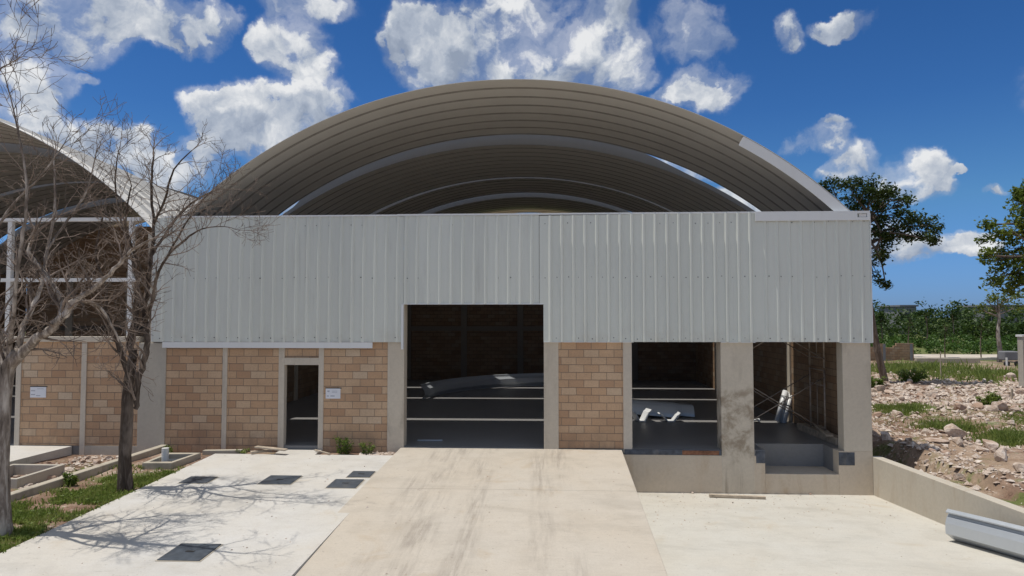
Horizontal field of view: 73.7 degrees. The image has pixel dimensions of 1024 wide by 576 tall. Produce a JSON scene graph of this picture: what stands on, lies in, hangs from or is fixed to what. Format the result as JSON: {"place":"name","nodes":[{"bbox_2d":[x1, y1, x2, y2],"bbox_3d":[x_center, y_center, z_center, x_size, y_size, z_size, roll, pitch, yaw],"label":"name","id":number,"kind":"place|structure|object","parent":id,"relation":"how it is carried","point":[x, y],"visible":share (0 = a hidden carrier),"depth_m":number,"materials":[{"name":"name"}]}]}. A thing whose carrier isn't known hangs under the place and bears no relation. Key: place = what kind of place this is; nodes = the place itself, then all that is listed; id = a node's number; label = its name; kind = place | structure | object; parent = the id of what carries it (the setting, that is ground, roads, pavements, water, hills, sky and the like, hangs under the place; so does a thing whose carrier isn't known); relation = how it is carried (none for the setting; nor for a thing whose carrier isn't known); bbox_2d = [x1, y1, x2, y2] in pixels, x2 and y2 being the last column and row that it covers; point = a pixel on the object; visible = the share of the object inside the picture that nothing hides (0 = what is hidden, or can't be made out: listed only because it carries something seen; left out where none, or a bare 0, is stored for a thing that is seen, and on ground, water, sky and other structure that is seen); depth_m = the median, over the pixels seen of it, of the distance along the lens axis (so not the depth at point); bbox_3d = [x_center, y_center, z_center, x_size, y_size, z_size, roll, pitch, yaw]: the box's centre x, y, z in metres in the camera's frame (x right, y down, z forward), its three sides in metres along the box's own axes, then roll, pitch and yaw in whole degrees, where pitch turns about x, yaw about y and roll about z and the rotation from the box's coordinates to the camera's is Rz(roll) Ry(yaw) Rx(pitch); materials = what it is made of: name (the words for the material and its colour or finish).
{"place":"outdoors","nodes":[
{"label":"outdoors","id":0,"kind":"place"},
{"bbox_2d":[10,445,71,464],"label":"driveway","id":1,"kind":"structure","parent":0,"point":[25,454],"depth_m":17.99,"materials":[{"name":"concrete"}]},
{"bbox_2d":[0,450,392,575],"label":"concrete yard","id":2,"kind":"structure","parent":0,"point":[304,525],"depth_m":12.21,"materials":[{"name":"grey concrete"}]},
{"bbox_2d":[155,543,222,561],"bbox_3d":[-5.106,4.200,10.835,0.714,0.060,0.754,0,-2,3],"label":"drain cover","id":3,"kind":"object","parent":2,"relation":"on","point":[190,552],"visible":1,"depth_m":10.79,"materials":[{"name":"metal"}]},
{"bbox_2d":[177,476,218,483],"bbox_3d":[-6.976,4.281,15.203,0.664,0.055,0.574,0,-2,3],"label":"drain cover","id":4,"kind":"object","parent":2,"relation":"on","point":[199,479],"visible":1,"depth_m":15.11,"materials":[{"name":"metal"}]},
{"bbox_2d":[250,449,271,453],"bbox_3d":[-6.584,4.284,17.928,0.521,0.070,0.120,2,-3,-34],"label":"plank","id":5,"kind":"object","parent":2,"relation":"on","point":[259,451],"visible":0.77,"depth_m":17.88,"materials":[{"name":"beige wood"}]},
{"bbox_2d":[254,446,287,450],"bbox_3d":[-6.293,4.185,17.826,0.895,0.075,0.160,-1,-2,15],"label":"plank","id":6,"kind":"object","parent":5,"relation":"on","point":[273,448],"visible":1,"depth_m":17.78,"materials":[{"name":"beige wood"}]},
{"bbox_2d":[257,475,302,484],"bbox_3d":[-5.154,4.279,15.198,0.764,0.059,0.744,0,-2,3],"label":"drain cover","id":7,"kind":"object","parent":2,"relation":"on","point":[280,479],"visible":1,"depth_m":15.10,"materials":[{"name":"metal"}]},
{"bbox_2d":[325,479,364,488],"bbox_3d":[-3.628,4.271,14.877,0.684,0.058,0.714,0,-2,3],"label":"drain cover","id":8,"kind":"object","parent":2,"relation":"on","point":[345,483],"visible":1,"depth_m":14.84,"materials":[{"name":"metal"}]},
{"bbox_2d":[346,471,376,477],"bbox_3d":[-3.458,4.286,15.674,0.564,0.055,0.564,0,-2,3],"label":"drain cover","id":9,"kind":"object","parent":2,"relation":"on","point":[361,474],"visible":0.99,"depth_m":15.61,"materials":[{"name":"metal"}]},
{"bbox_2d":[16,455,946,574],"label":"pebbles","id":10,"kind":"object","parent":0,"point":[555,507],"visible":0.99,"depth_m":14.53,"materials":[{"name":"stone"}]},
{"bbox_2d":[0,318,1023,552],"bbox_3d":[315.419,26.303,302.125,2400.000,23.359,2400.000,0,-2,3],"label":"ground","id":11,"kind":"structure","parent":0,"point":[1009,492],"depth_m":17.81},
{"bbox_2d":[10,464,64,488],"bbox_3d":[-11.514,4.490,15.815,1.300,0.500,1.500,0,-2,3],"label":"inspection chamber","id":12,"kind":"object","parent":11,"relation":"on","point":[38,473],"visible":0.51,"depth_m":16.22,"materials":[{"name":"grey concrete"}]},
{"bbox_2d":[46,475,56,479],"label":"rock","id":13,"kind":"object","parent":11,"relation":"on","point":[50,477],"visible":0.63,"depth_m":16.01,"materials":[{"name":"stone"}]},
{"bbox_2d":[62,471,77,485],"bbox_3d":[-9.687,4.173,14.961,0.430,0.331,0.254,-2,-3,34],"label":"weed","id":14,"kind":"object","parent":11,"relation":"on","point":[67,480],"visible":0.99,"depth_m":14.92,"materials":[{"name":"green plant"}]},
{"bbox_2d":[11,445,167,501],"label":"kerb","id":15,"kind":"structure","parent":11,"relation":"on","point":[51,484],"depth_m":15.59,"materials":[{"name":"concrete"}]},
{"bbox_2d":[0,464,190,552],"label":"grass","id":16,"kind":"structure","parent":11,"relation":"on","point":[25,526],"depth_m":13.55,"materials":[{"name":"green plant"}]},
{"bbox_2d":[93,458,100,464],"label":"rock","id":17,"kind":"object","parent":11,"relation":"on","point":[96,461],"visible":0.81,"depth_m":17.61,"materials":[{"name":"stone"}]},
{"bbox_2d":[0,118,200,454],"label":"warehouse","id":18,"kind":"structure","parent":11,"relation":"on","point":[78,408],"depth_m":20.23,"materials":[{"name":"concrete"}]},
{"bbox_2d":[30,386,46,397],"bbox_3d":[-13.033,2.859,18.798,0.490,0.312,0.012,0,-2,3],"label":"notice","id":19,"kind":"object","parent":18,"relation":"attached to","point":[37,391],"visible":1,"depth_m":18.79,"materials":[{"name":"paper"}]},
{"bbox_2d":[0,0,206,538],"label":"bare tree","id":20,"kind":"object","parent":11,"relation":"on","point":[11,358],"visible":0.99,"depth_m":11.73,"materials":[{"name":"brown plant"}]},
{"bbox_2d":[142,453,200,469],"bbox_3d":[-8.441,4.366,16.969,0.855,0.327,1.149,0,-2,3],"label":"inspection chamber","id":21,"kind":"object","parent":11,"relation":"on","point":[177,459],"visible":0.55,"depth_m":16.78,"materials":[{"name":"concrete"}]},
{"bbox_2d":[161,447,168,461],"bbox_3d":[-8.650,4.191,17.033,0.169,0.400,0.169,0,-2,3],"label":"pipe stub","id":22,"kind":"object","parent":21,"relation":"in","point":[165,455],"visible":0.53,"depth_m":16.97,"materials":[{"name":"white plastic"}]},
{"bbox_2d":[64,97,292,491],"bbox_3d":[-7.105,0.012,14.558,4.296,8.853,4.089,1,-3,-23],"label":"bare tree","id":23,"kind":"object","parent":11,"relation":"on","point":[129,401],"visible":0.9,"depth_m":14.52,"materials":[{"name":"brown plant"}]},
{"bbox_2d":[18,451,394,488],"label":"gravel","id":24,"kind":"structure","parent":11,"relation":"on","point":[102,460],"depth_m":17.82,"materials":[{"name":"beige gravel"}]},
{"bbox_2d":[202,449,242,454],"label":"kerb","id":25,"kind":"structure","parent":11,"relation":"on","point":[219,451],"depth_m":17.95,"materials":[{"name":"concrete"}]},
{"bbox_2d":[246,452,358,454],"bbox_3d":[-5.404,4.519,18.031,4.800,0.230,0.590,0,-2,3],"label":"soil strip","id":26,"kind":"object","parent":11,"relation":"on","point":[320,454],"depth_m":18.20,"materials":[{"name":"brown soil"}]},
{"bbox_2d":[236,448,249,453],"bbox_3d":[-7.130,4.343,18.080,0.286,0.226,0.357,-1,-3,20],"label":"weed","id":27,"kind":"object","parent":26,"relation":"on","point":[243,451],"visible":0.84,"depth_m":18.02,"materials":[{"name":"green plant"}]},
{"bbox_2d":[333,437,353,454],"bbox_3d":[-4.468,4.178,18.018,0.575,0.548,0.409,-1,-3,26],"label":"weed","id":28,"kind":"object","parent":26,"relation":"on","point":[346,446],"visible":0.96,"depth_m":17.97,"materials":[{"name":"green plant"}]},
{"bbox_2d":[359,441,374,454],"bbox_3d":[-3.818,4.245,18.046,0.421,0.392,0.351,0,-2,3],"label":"weed","id":29,"kind":"object","parent":26,"relation":"on","point":[363,447],"visible":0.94,"depth_m":18.00,"materials":[{"name":"green plant"}]},
{"bbox_2d":[294,448,667,575],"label":"ramp","id":30,"kind":"structure","parent":11,"relation":"on","point":[480,528],"depth_m":12.46,"materials":[{"name":"concrete"}]},
{"bbox_2d":[137,79,873,494],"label":"warehouse","id":31,"kind":"structure","parent":11,"relation":"on","point":[397,257],"depth_m":18.53,"materials":[{"name":"corrugated metal"},{"name":"brick"},{"name":"concrete"}]},
{"bbox_2d":[326,388,341,398],"bbox_3d":[-4.809,2.831,18.390,0.440,0.292,0.012,0,-2,3],"label":"notice","id":32,"kind":"object","parent":31,"relation":"attached to","point":[332,393],"visible":1,"depth_m":18.39,"materials":[{"name":"paper"}]},
{"bbox_2d":[417,439,442,440],"bbox_3d":[-2.296,4.260,19.125,0.700,0.030,0.080,0,-2,1],"label":"steel strip","id":33,"kind":"object","parent":31,"relation":"on","point":[430,440],"visible":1,"depth_m":19.12,"materials":[{"name":"grey metal"}]},
{"bbox_2d":[420,373,543,399],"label":"roof panel","id":34,"kind":"structure","parent":31,"relation":"on","point":[436,388],"depth_m":32.58,"materials":[{"name":"grey metal"}]},
{"bbox_2d":[632,408,652,421],"bbox_3d":[4.262,4.231,22.749,0.739,0.392,0.420,1,-2,-14],"label":"panel offcut","id":35,"kind":"object","parent":31,"relation":"on","point":[645,414],"visible":0.8,"depth_m":22.69,"materials":[{"name":"metal"}]},
{"bbox_2d":[632,399,678,417],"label":"roof panel","id":36,"kind":"structure","parent":31,"relation":"on","point":[665,409],"depth_m":23.55,"materials":[{"name":"silver metal"}]},
{"bbox_2d":[658,412,681,421],"bbox_3d":[5.240,4.279,22.698,0.739,0.293,0.420,0,-2,0],"label":"panel offcut","id":37,"kind":"object","parent":31,"relation":"on","point":[675,416],"visible":1,"depth_m":22.61,"materials":[{"name":"metal"}]},
{"bbox_2d":[677,403,694,416],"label":"roof panel","id":38,"kind":"structure","parent":31,"relation":"on","point":[686,409],"depth_m":23.63,"materials":[{"name":"silver metal"}]},
{"bbox_2d":[775,390,792,422],"bbox_3d":[8.968,3.921,22.527,0.775,1.111,0.381,1,-3,-17],"label":"gutter bundle","id":39,"kind":"object","parent":31,"relation":"on","point":[782,414],"visible":0.82,"depth_m":22.43,"materials":[{"name":"metal"}]},
{"bbox_2d":[753,342,825,429],"bbox_3d":[7.600,2.315,19.883,2.560,3.950,1.165,0,-2,3],"label":"scaffold","id":40,"kind":"object","parent":31,"relation":"on","point":[810,382],"visible":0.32,"depth_m":19.54,"materials":[{"name":"metal"}]},
{"bbox_2d":[797,423,837,445],"bbox_3d":[8.861,4.141,19.743,0.423,0.329,2.659,0,-2,3],"label":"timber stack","id":41,"kind":"object","parent":31,"relation":"on","point":[822,434],"visible":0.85,"depth_m":19.53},
{"bbox_2d":[872,412,882,417],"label":"rock","id":42,"kind":"object","parent":11,"relation":"on","point":[878,414],"visible":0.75,"depth_m":24.10,"materials":[{"name":"stone"}]},
{"bbox_2d":[871,376,887,386],"bbox_3d":[18.600,4.864,35.247,1.246,0.779,0.948,0,-2,3],"label":"bush","id":43,"kind":"object","parent":11,"relation":"on","point":[878,380],"visible":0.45,"depth_m":34.97,"materials":[{"name":"green plant"}]},
{"bbox_2d":[876,385,884,391],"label":"rock","id":44,"kind":"object","parent":11,"relation":"on","point":[880,388],"visible":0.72,"depth_m":32.51,"materials":[{"name":"stone"}]},
{"bbox_2d":[818,173,945,381],"bbox_3d":[20.225,-0.438,37.371,7.203,11.811,3.655,0,-2,3],"label":"leaning tree","id":45,"kind":"object","parent":11,"relation":"on","point":[873,198],"visible":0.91,"depth_m":37.09,"materials":[{"name":"green plant"}]},
{"bbox_2d":[875,310,894,339],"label":"tree","id":46,"kind":"object","parent":11,"relation":"on","point":[880,317],"visible":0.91,"depth_m":73.99,"materials":[{"name":"green plant"}]},
{"bbox_2d":[880,431,890,440],"bbox_3d":[10.933,4.402,19.964,0.253,0.438,0.665,-11,-13,32],"label":"rock","id":47,"kind":"object","parent":11,"relation":"on","point":[885,435],"visible":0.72,"depth_m":19.86,"materials":[{"name":"stone"}]},
{"bbox_2d":[884,389,894,394],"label":"rock","id":48,"kind":"object","parent":11,"relation":"on","point":[887,391],"visible":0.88,"depth_m":31.03,"materials":[{"name":"stone"}]},
{"bbox_2d":[870,343,913,360],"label":"ruined wall","id":49,"kind":"structure","parent":11,"relation":"on","point":[901,351],"depth_m":56.07,"materials":[{"name":"brown brick"}]},
{"bbox_2d":[879,305,918,334],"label":"building","id":50,"kind":"structure","parent":11,"relation":"on","point":[906,307],"depth_m":127.25,"materials":[{"name":"concrete"}]},
{"bbox_2d":[901,314,919,342],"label":"sapling","id":51,"kind":"object","parent":11,"relation":"on","point":[909,324],"visible":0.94,"depth_m":58.51,"materials":[{"name":"green plant"}]},
{"bbox_2d":[896,367,928,382],"bbox_3d":[21.775,4.779,37.205,1.639,1.027,1.170,-2,-3,36],"label":"bush","id":52,"kind":"object","parent":11,"relation":"on","point":[917,377],"visible":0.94,"depth_m":37.11,"materials":[{"name":"green plant"}]},
{"bbox_2d":[914,308,936,342],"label":"tree","id":53,"kind":"object","parent":11,"relation":"on","point":[922,311],"visible":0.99,"depth_m":77.82,"materials":[{"name":"green plant"}]},
{"bbox_2d":[921,428,930,433],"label":"rock","id":54,"kind":"object","parent":11,"relation":"on","point":[925,431],"visible":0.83,"depth_m":20.20,"materials":[{"name":"stone"}]},
{"bbox_2d":[925,391,936,396],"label":"rock","id":55,"kind":"object","parent":11,"relation":"on","point":[929,393],"visible":0.62,"depth_m":30.43,"materials":[{"name":"stone"}]},
{"bbox_2d":[923,437,948,442],"bbox_3d":[11.723,4.220,18.845,0.576,0.146,0.373,1,-6,17],"label":"rock","id":56,"kind":"object","parent":11,"relation":"on","point":[933,440],"visible":0.97,"depth_m":18.77,"materials":[{"name":"stone"}]},
{"bbox_2d":[932,393,940,398],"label":"rock","id":57,"kind":"object","parent":11,"relation":"on","point":[934,395],"visible":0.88,"depth_m":29.81,"materials":[{"name":"stone"}]},
{"bbox_2d":[933,402,942,406],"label":"rock","id":58,"kind":"object","parent":11,"relation":"on","point":[938,403],"visible":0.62,"depth_m":27.39,"materials":[{"name":"stone"}]},
{"bbox_2d":[870,331,1017,353],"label":"scrub","id":59,"kind":"object","parent":11,"relation":"on","point":[933,343],"visible":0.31,"depth_m":70.02,"materials":[{"name":"green plant"}]},
{"bbox_2d":[937,322,952,357],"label":"sapling","id":60,"kind":"object","parent":11,"relation":"on","point":[945,331],"visible":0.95,"depth_m":57.28,"materials":[{"name":"green plant"}]},
{"bbox_2d":[941,400,948,405],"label":"rock","id":61,"kind":"object","parent":11,"relation":"on","point":[944,402],"visible":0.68,"depth_m":27.32,"materials":[{"name":"stone"}]},
{"bbox_2d":[871,359,1023,447],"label":"grass","id":62,"kind":"structure","parent":11,"relation":"on","point":[1009,437],"depth_m":26.16,"materials":[{"name":"green plant"}]},
{"bbox_2d":[871,362,1023,503],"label":"rubble","id":63,"kind":"object","parent":11,"relation":"on","point":[942,392],"visible":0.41,"depth_m":25.36,"materials":[{"name":"stone"}]},
{"bbox_2d":[915,358,979,362],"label":"wall","id":64,"kind":"structure","parent":11,"relation":"on","point":[957,360],"depth_m":53.42,"materials":[{"name":"concrete"}]},
{"bbox_2d":[873,456,1023,526],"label":"retaining wall","id":65,"kind":"structure","parent":11,"relation":"on","point":[929,496],"depth_m":14.97,"materials":[{"name":"concrete"}]},
{"bbox_2d":[873,299,1023,343],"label":"woods","id":66,"kind":"object","parent":11,"relation":"on","point":[967,326],"visible":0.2,"depth_m":91.22,"materials":[{"name":"green plant"}]},
{"bbox_2d":[939,305,962,341],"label":"tree","id":67,"kind":"object","parent":11,"relation":"on","point":[953,315],"visible":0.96,"depth_m":81.56,"materials":[{"name":"green plant"}]},
{"bbox_2d":[944,423,966,437],"bbox_3d":[12.610,4.062,19.333,0.713,0.444,0.386,0,-2,-11],"label":"rock","id":68,"kind":"object","parent":11,"relation":"on","point":[952,430],"visible":0.9,"depth_m":19.25,"materials":[{"name":"stone"}]},
{"bbox_2d":[951,437,962,444],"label":"rock","id":69,"kind":"object","parent":11,"relation":"on","point":[957,440],"visible":1,"depth_m":18.62,"materials":[{"name":"stone"}]},
{"bbox_2d":[953,473,965,479],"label":"rock","id":70,"kind":"object","parent":11,"relation":"on","point":[957,476],"visible":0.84,"depth_m":15.33,"materials":[{"name":"stone"}]},
{"bbox_2d":[953,403,966,410],"bbox_3d":[16.890,4.488,25.754,0.453,0.304,0.417,-19,-26,20],"label":"rock","id":71,"kind":"object","parent":11,"relation":"on","point":[959,406],"visible":0.77,"depth_m":25.63,"materials":[{"name":"stone"}]},
{"bbox_2d":[972,402,983,408],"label":"rock","id":72,"kind":"object","parent":11,"relation":"on","point":[978,405],"visible":1,"depth_m":26.22,"materials":[{"name":"stone"}]},
{"bbox_2d":[976,446,988,451],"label":"rock","id":73,"kind":"object","parent":11,"relation":"on","point":[979,448],"visible":0.97,"depth_m":17.85,"materials":[{"name":"stone"}]},
{"bbox_2d":[974,317,991,357],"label":"sapling","id":74,"kind":"object","parent":11,"relation":"on","point":[982,326],"visible":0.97,"depth_m":57.12,"materials":[{"name":"green plant"}]},
{"bbox_2d":[975,391,1002,404],"bbox_3d":[19.394,4.494,27.675,0.744,0.737,0.946,1,-3,-17],"label":"bush","id":75,"kind":"object","parent":11,"relation":"on","point":[990,398],"visible":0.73,"depth_m":27.56,"materials":[{"name":"green plant"}]},
{"bbox_2d":[956,305,1023,334],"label":"building","id":76,"kind":"structure","parent":11,"relation":"on","point":[991,319],"depth_m":119.07,"materials":[{"name":"concrete"}]},
{"bbox_2d":[982,439,998,449],"bbox_3d":[13.039,4.309,18.594,0.310,0.292,0.446,-4,8,-12],"label":"rock","id":77,"kind":"object","parent":11,"relation":"on","point":[989,444],"visible":0.84,"depth_m":18.51,"materials":[{"name":"stone"}]},
{"bbox_2d":[984,405,998,411],"bbox_3d":[18.252,4.584,26.015,0.486,0.259,0.375,-2,-3,37],"label":"rock","id":78,"kind":"object","parent":11,"relation":"on","point":[993,408],"visible":0.96,"depth_m":25.86,"materials":[{"name":"stone"}]},
{"bbox_2d":[972,290,1023,361],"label":"leafy tree","id":79,"kind":"object","parent":11,"relation":"on","point":[995,309],"visible":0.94,"depth_m":54.28,"materials":[{"name":"green plant"}]},
{"bbox_2d":[973,178,1023,299],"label":"leafy tree","id":80,"kind":"object","parent":11,"relation":"on","point":[1017,193],"visible":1,"depth_m":27.31,"materials":[{"name":"green plant"}]},
{"bbox_2d":[991,402,1008,410],"bbox_3d":[18.847,4.598,26.276,0.656,0.444,0.448,0,-2,-4],"label":"rock","id":81,"kind":"object","parent":11,"relation":"on","point":[1002,406],"visible":0.7,"depth_m":26.14,"materials":[{"name":"stone"}]},
{"bbox_2d":[994,448,1007,461],"bbox_3d":[12.140,4.134,16.951,0.357,0.330,0.301,2,-3,-36],"label":"rock","id":82,"kind":"object","parent":11,"relation":"on","point":[1000,454],"visible":1,"depth_m":16.88,"materials":[{"name":"stone"}]},
{"bbox_2d":[999,468,1009,471],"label":"rock","id":83,"kind":"object","parent":11,"relation":"on","point":[1003,469],"visible":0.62,"depth_m":15.12,"materials":[{"name":"stone"}]},
{"bbox_2d":[998,351,1017,365],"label":"water tank","id":84,"kind":"object","parent":11,"relation":"on","point":[1007,355],"visible":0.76,"depth_m":49.85,"materials":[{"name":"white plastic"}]},
{"bbox_2d":[1005,372,1015,377],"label":"rock","id":85,"kind":"object","parent":11,"relation":"on","point":[1012,375],"visible":0.77,"depth_m":39.89,"materials":[{"name":"stone"}]},
{"bbox_2d":[1007,420,1014,424],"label":"rock","id":86,"kind":"object","parent":11,"relation":"on","point":[1010,422],"visible":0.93,"depth_m":22.64,"materials":[{"name":"stone"}]},
{"bbox_2d":[1008,406,1019,411],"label":"rock","id":87,"kind":"object","parent":11,"relation":"on","point":[1016,409],"visible":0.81,"depth_m":25.64,"materials":[{"name":"stone"}]},
{"bbox_2d":[1012,462,1023,471],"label":"rock","id":88,"kind":"object","parent":11,"relation":"on","point":[1017,466],"visible":0.99,"depth_m":15.64,"materials":[{"name":"stone"}]},
{"bbox_2d":[1012,321,1023,334],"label":"tree","id":89,"kind":"object","parent":11,"relation":"on","point":[1021,328],"visible":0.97,"depth_m":75.63,"materials":[{"name":"green plant"}]},
{"bbox_2d":[1015,335,1023,386],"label":"block pillar","id":90,"kind":"structure","parent":11,"relation":"on","point":[1020,342],"depth_m":34.60,"materials":[{"name":"grey concrete"}]},
{"bbox_2d":[1015,388,1023,394],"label":"rock","id":91,"kind":"object","parent":11,"relation":"on","point":[1019,391],"visible":0.74,"depth_m":31.26,"materials":[{"name":"stone"}]},
{"bbox_2d":[0,0,1023,317],"label":"sky","id":92,"kind":"structure","parent":0,"point":[926,97],"materials":[{"name":"blue"}]},
{"bbox_2d":[637,492,1023,575],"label":"pavement","id":93,"kind":"structure","parent":0,"point":[865,542],"depth_m":13.21,"materials":[{"name":"concrete"}]},
{"bbox_2d":[709,494,765,498],"bbox_3d":[5.653,5.235,17.152,1.361,0.061,0.100,0,-2,9],"label":"plank","id":94,"kind":"object","parent":93,"relation":"on","point":[737,496],"visible":1,"depth_m":17.13,"materials":[{"name":"beige wood"}]},
{"bbox_2d":[945,509,1023,559],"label":"roof panel","id":95,"kind":"structure","parent":93,"relation":"on","point":[1006,538],"depth_m":12.42,"materials":[{"name":"silver metal"}]},
{"bbox_2d":[914,354,996,359],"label":"road","id":96,"kind":"structure","parent":0,"point":[989,356],"depth_m":58.71,"materials":[{"name":"beige concrete"}]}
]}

